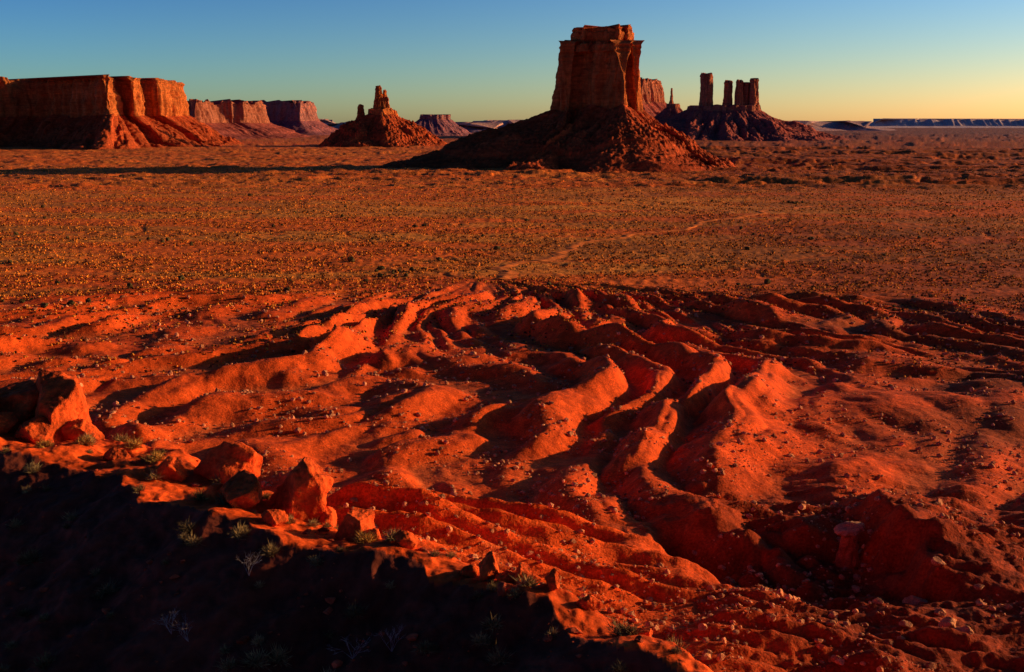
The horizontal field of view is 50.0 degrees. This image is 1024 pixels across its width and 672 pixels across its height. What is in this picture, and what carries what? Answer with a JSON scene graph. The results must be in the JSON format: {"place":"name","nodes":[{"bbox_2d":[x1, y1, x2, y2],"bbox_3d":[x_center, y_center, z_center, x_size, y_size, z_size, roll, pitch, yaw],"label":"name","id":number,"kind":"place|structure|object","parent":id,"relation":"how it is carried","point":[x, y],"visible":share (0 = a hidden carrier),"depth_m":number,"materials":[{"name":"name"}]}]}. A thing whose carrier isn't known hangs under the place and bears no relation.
{"place":"outdoors","nodes":[
{"label":"outdoors","id":0,"kind":"place"},
{"bbox_2d":[0,128,1023,671],"bbox_3d":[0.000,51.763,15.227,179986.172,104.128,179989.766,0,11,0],"label":"desert ground","id":1,"kind":"structure","parent":0,"point":[218,602],"depth_m":336.20,"materials":[{"name":"soil"}]},
{"bbox_2d":[0,369,104,444],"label":"sandstone outcrop","id":2,"kind":"object","parent":1,"relation":"on","point":[48,405],"visible":0.83,"depth_m":44.41,"materials":[{"name":"orange stone"}]},
{"bbox_2d":[103,447,130,460],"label":"boulder","id":3,"kind":"object","parent":1,"relation":"on","point":[113,453],"visible":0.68,"depth_m":41.30,"materials":[{"name":"orange stone"}]},
{"bbox_2d":[0,74,243,149],"bbox_3d":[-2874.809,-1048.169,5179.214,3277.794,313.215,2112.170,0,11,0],"label":"flat topped mesa","id":4,"kind":"structure","parent":1,"relation":"on","point":[94,112],"depth_m":4693.74,"materials":[{"name":"stone"}]},
{"bbox_2d":[153,456,188,481],"bbox_3d":[-12.201,4.796,39.041,1.374,1.123,0.949,0,11,0],"label":"boulder","id":5,"kind":"object","parent":1,"relation":"on","point":[171,468],"visible":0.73,"depth_m":38.73,"materials":[{"name":"red stone"}]},
{"bbox_2d":[31,431,382,543],"bbox_3d":[-15.004,5.089,42.471,5.932,2.972,29.555,-8,14,-37],"label":"sagebrush","id":6,"kind":"object","parent":1,"relation":"on","point":[363,538],"visible":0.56,"depth_m":40.26,"materials":[{"name":"green plant"}]},
{"bbox_2d":[194,441,262,483],"bbox_3d":[-10.407,4.681,39.766,2.497,1.821,1.762,7,13,31],"label":"boulder","id":7,"kind":"object","parent":1,"relation":"on","point":[229,460],"visible":0.77,"depth_m":39.23,"materials":[{"name":"stone"}]},
{"bbox_2d":[202,469,261,509],"bbox_3d":[-8.850,5.031,35.695,1.632,1.171,2.277,-10,15,-41],"label":"boulder","id":8,"kind":"object","parent":1,"relation":"on","point":[242,489],"visible":0.88,"depth_m":35.16,"materials":[{"name":"brown stone"}]},
{"bbox_2d":[187,99,309,138],"bbox_3d":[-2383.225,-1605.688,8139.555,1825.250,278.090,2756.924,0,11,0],"label":"flat topped mesa","id":9,"kind":"structure","parent":1,"relation":"on","point":[239,119],"depth_m":7608.73,"materials":[{"name":"stone"}]},
{"bbox_2d":[261,509,288,526],"bbox_3d":[-7.367,5.631,33.834,0.861,0.632,0.643,4,12,21],"label":"boulder","id":10,"kind":"object","parent":1,"relation":"on","point":[274,517],"visible":0.91,"depth_m":33.64,"materials":[{"name":"orange stone"}]},
{"bbox_2d":[153,555,405,658],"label":"dead twigs","id":11,"kind":"object","parent":1,"relation":"on","point":[248,567],"visible":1,"depth_m":29.51,"materials":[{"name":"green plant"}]},
{"bbox_2d":[260,100,336,134],"bbox_3d":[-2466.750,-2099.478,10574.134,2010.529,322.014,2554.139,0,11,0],"label":"flat topped mesa","id":12,"kind":"structure","parent":1,"relation":"on","point":[299,116],"depth_m":9736.14,"materials":[{"name":"stone"}]},
{"bbox_2d":[269,457,336,527],"bbox_3d":[-6.846,5.115,35.821,2.362,2.361,1.946,0,11,0],"label":"boulder","id":13,"kind":"object","parent":1,"relation":"on","point":[303,489],"visible":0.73,"depth_m":35.17,"materials":[{"name":"stone"}]},
{"bbox_2d":[320,119,334,125],"bbox_3d":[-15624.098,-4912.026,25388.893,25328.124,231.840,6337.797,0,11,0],"label":"distant plateau","id":14,"kind":"structure","parent":1,"relation":"on","point":[326,121],"depth_m":23759.44,"materials":[{"name":"stone"}]},
{"bbox_2d":[0,431,690,671],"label":"desert shrubs","id":15,"kind":"object","parent":1,"relation":"on","point":[620,629],"visible":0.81,"depth_m":29.87,"materials":[{"name":"green plant"}]},
{"bbox_2d":[3,440,695,670],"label":"rim stones","id":16,"kind":"object","parent":1,"relation":"on","point":[409,637],"visible":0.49,"depth_m":29.66,"materials":[{"name":"brown stone"}]},
{"bbox_2d":[334,509,381,541],"bbox_3d":[-4.549,6.060,33.825,1.512,1.345,1.269,4,12,19],"label":"boulder","id":17,"kind":"object","parent":1,"relation":"on","point":[355,520],"visible":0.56,"depth_m":33.52,"materials":[{"name":"orange stone"}]},
{"bbox_2d":[319,85,446,147],"bbox_3d":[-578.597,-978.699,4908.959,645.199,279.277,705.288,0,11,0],"label":"castle butte","id":18,"kind":"object","parent":1,"relation":"on","point":[381,123],"visible":0.93,"depth_m":4767.44,"materials":[{"name":"stone"}]},
{"bbox_2d":[395,530,419,548],"bbox_3d":[-3.039,5.923,31.842,0.739,0.592,0.690,0,11,0],"label":"boulder","id":19,"kind":"object","parent":1,"relation":"on","point":[407,539],"visible":0.93,"depth_m":31.65,"materials":[{"name":"orange stone"}]},
{"bbox_2d":[328,121,502,132],"bbox_3d":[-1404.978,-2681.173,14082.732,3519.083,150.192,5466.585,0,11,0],"label":"distant plateau","id":20,"kind":"structure","parent":1,"relation":"on","point":[470,127],"depth_m":12465.28,"materials":[{"name":"stone"}]},
{"bbox_2d":[415,114,471,135],"bbox_3d":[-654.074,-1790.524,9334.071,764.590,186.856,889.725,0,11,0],"label":"butte","id":21,"kind":"object","parent":1,"relation":"on","point":[440,124],"visible":0.8,"depth_m":9150.12,"materials":[{"name":"stone"}]},
{"bbox_2d":[460,551,514,583],"bbox_3d":[-0.661,6.356,29.773,1.731,0.994,0.836,8,13,35],"label":"boulder","id":22,"kind":"object","parent":1,"relation":"on","point":[487,568],"visible":0.81,"depth_m":29.50,"materials":[{"name":"orange stone"}]},
{"bbox_2d":[1,171,988,310],"bbox_3d":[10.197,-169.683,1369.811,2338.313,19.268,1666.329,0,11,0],"label":"juniper bushes","id":23,"kind":"object","parent":1,"relation":"on","point":[377,269],"visible":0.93,"depth_m":805.60,"materials":[{"name":"green plant"}]},
{"bbox_2d":[473,120,518,127],"bbox_3d":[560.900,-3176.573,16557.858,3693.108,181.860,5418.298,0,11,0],"label":"distant plateau","id":24,"kind":"structure","parent":1,"relation":"on","point":[505,122],"depth_m":14785.55,"materials":[{"name":"stone"}]},
{"bbox_2d":[0,164,1023,381],"bbox_3d":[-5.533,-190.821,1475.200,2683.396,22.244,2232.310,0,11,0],"label":"desert scrub","id":25,"kind":"object","parent":1,"relation":"on","point":[765,271],"visible":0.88,"depth_m":862.06,"materials":[{"name":"green plant"}]},
{"bbox_2d":[0,287,1023,671],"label":"scattered stones","id":26,"kind":"object","parent":1,"relation":"on","point":[706,655],"visible":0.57,"depth_m":293.94,"materials":[{"name":"orange stone"}]},
{"bbox_2d":[514,562,531,583],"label":"boulder","id":27,"kind":"object","parent":1,"relation":"on","point":[523,568],"visible":0.67,"depth_m":29.26,"materials":[{"name":"orange stone"}]},
{"bbox_2d":[545,568,559,590],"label":"boulder","id":28,"kind":"object","parent":1,"relation":"on","point":[552,577],"visible":1,"depth_m":28.29,"materials":[{"name":"orange stone"}]},
{"bbox_2d":[378,24,736,172],"bbox_3d":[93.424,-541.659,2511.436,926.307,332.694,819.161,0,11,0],"label":"sandstone butte","id":29,"kind":"object","parent":1,"relation":"on","point":[596,117],"visible":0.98,"depth_m":2406.80,"materials":[{"name":"brown stone"}]},
{"bbox_2d":[576,595,602,610],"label":"boulder","id":30,"kind":"object","parent":1,"relation":"on","point":[589,603],"visible":1,"depth_m":27.96,"materials":[{"name":"stone"}]},
{"bbox_2d":[635,628,652,636],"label":"boulder","id":31,"kind":"object","parent":1,"relation":"on","point":[648,632],"visible":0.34,"depth_m":26.82,"materials":[{"name":"stone"}]},
{"bbox_2d":[640,77,666,116],"bbox_3d":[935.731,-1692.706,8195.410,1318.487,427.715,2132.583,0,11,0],"label":"flat topped mesa","id":32,"kind":"structure","parent":1,"relation":"on","point":[653,99],"depth_m":7733.06,"materials":[{"name":"stone"}]},
{"bbox_2d":[658,73,848,140],"bbox_3d":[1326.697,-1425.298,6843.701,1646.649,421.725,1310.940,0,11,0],"label":"castle butte","id":33,"kind":"object","parent":1,"relation":"on","point":[744,117],"visible":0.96,"depth_m":6691.88,"materials":[{"name":"stone"}]},
{"bbox_2d":[654,88,682,119],"bbox_3d":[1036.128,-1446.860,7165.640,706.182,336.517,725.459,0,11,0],"label":"rock spire","id":34,"kind":"object","parent":33,"relation":"on","point":[671,108],"visible":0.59,"depth_m":7105.60,"materials":[{"name":"stone"}]},
{"bbox_2d":[826,580,834,585],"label":"fallen slab","id":35,"kind":"structure","parent":1,"relation":"on","point":[830,582],"depth_m":201.84,"materials":[{"name":"brown stone"}]},
{"bbox_2d":[789,120,894,130],"bbox_3d":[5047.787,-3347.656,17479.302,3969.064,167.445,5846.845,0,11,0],"label":"distant plateau","id":36,"kind":"structure","parent":1,"relation":"on","point":[849,125],"depth_m":15912.51,"materials":[{"name":"stone"}]},
{"bbox_2d":[833,521,864,570],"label":"balanced rock hoodoo","id":37,"kind":"object","parent":1,"relation":"on","point":[848,532],"visible":0.98,"depth_m":210.03,"materials":[{"name":"red stone"}]},
{"bbox_2d":[852,585,860,592],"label":"fallen slab","id":38,"kind":"structure","parent":1,"relation":"on","point":[855,589],"depth_m":199.21,"materials":[{"name":"brown stone"}]},
{"bbox_2d":[872,598,883,603],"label":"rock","id":39,"kind":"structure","parent":1,"relation":"on","point":[877,601],"depth_m":172.10,"materials":[{"name":"brown stone"}]},
{"bbox_2d":[902,595,927,605],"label":"fallen slab","id":40,"kind":"structure","parent":1,"relation":"on","point":[912,600],"depth_m":184.67,"materials":[{"name":"stone"}]},
{"bbox_2d":[931,556,945,566],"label":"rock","id":41,"kind":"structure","parent":1,"relation":"on","point":[937,561],"depth_m":187.52,"materials":[{"name":"beige stone"}]},
{"bbox_2d":[934,608,945,615],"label":"fallen slab","id":42,"kind":"structure","parent":1,"relation":"on","point":[940,612],"depth_m":169.41,"materials":[{"name":"stone"}]},
{"bbox_2d":[868,118,1023,127],"bbox_3d":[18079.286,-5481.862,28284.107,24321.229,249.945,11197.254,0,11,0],"label":"distant plateau","id":43,"kind":"structure","parent":1,"relation":"on","point":[938,123],"depth_m":26467.26,"materials":[{"name":"stone"}]},
{"bbox_2d":[938,616,956,627],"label":"rock","id":44,"kind":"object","parent":1,"relation":"on","point":[949,622],"depth_m":160.59,"materials":[{"name":"stone"}]},
{"bbox_2d":[954,626,973,634],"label":"fallen slab","id":45,"kind":"structure","parent":1,"relation":"on","point":[968,629],"depth_m":158.69,"materials":[{"name":"stone"}]},
{"bbox_2d":[974,584,983,589],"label":"fallen slab","id":46,"kind":"object","parent":1,"relation":"on","point":[978,587],"depth_m":182.57,"materials":[{"name":"stone"}]},
{"bbox_2d":[0,0,1023,122],"label":"sky","id":47,"kind":"structure","parent":0,"point":[467,60],"materials":[{"name":"blue"}]},
{"bbox_2d":[491,205,820,279],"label":"dirt track","id":48,"kind":"structure","parent":0,"point":[505,274],"depth_m":892.65,"materials":[{"name":"soil"}]},
{"bbox_2d":[899,620,912,627],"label":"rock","id":49,"kind":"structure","parent":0,"point":[905,623],"depth_m":161.60,"materials":[{"name":"brown stone"}]}
]}

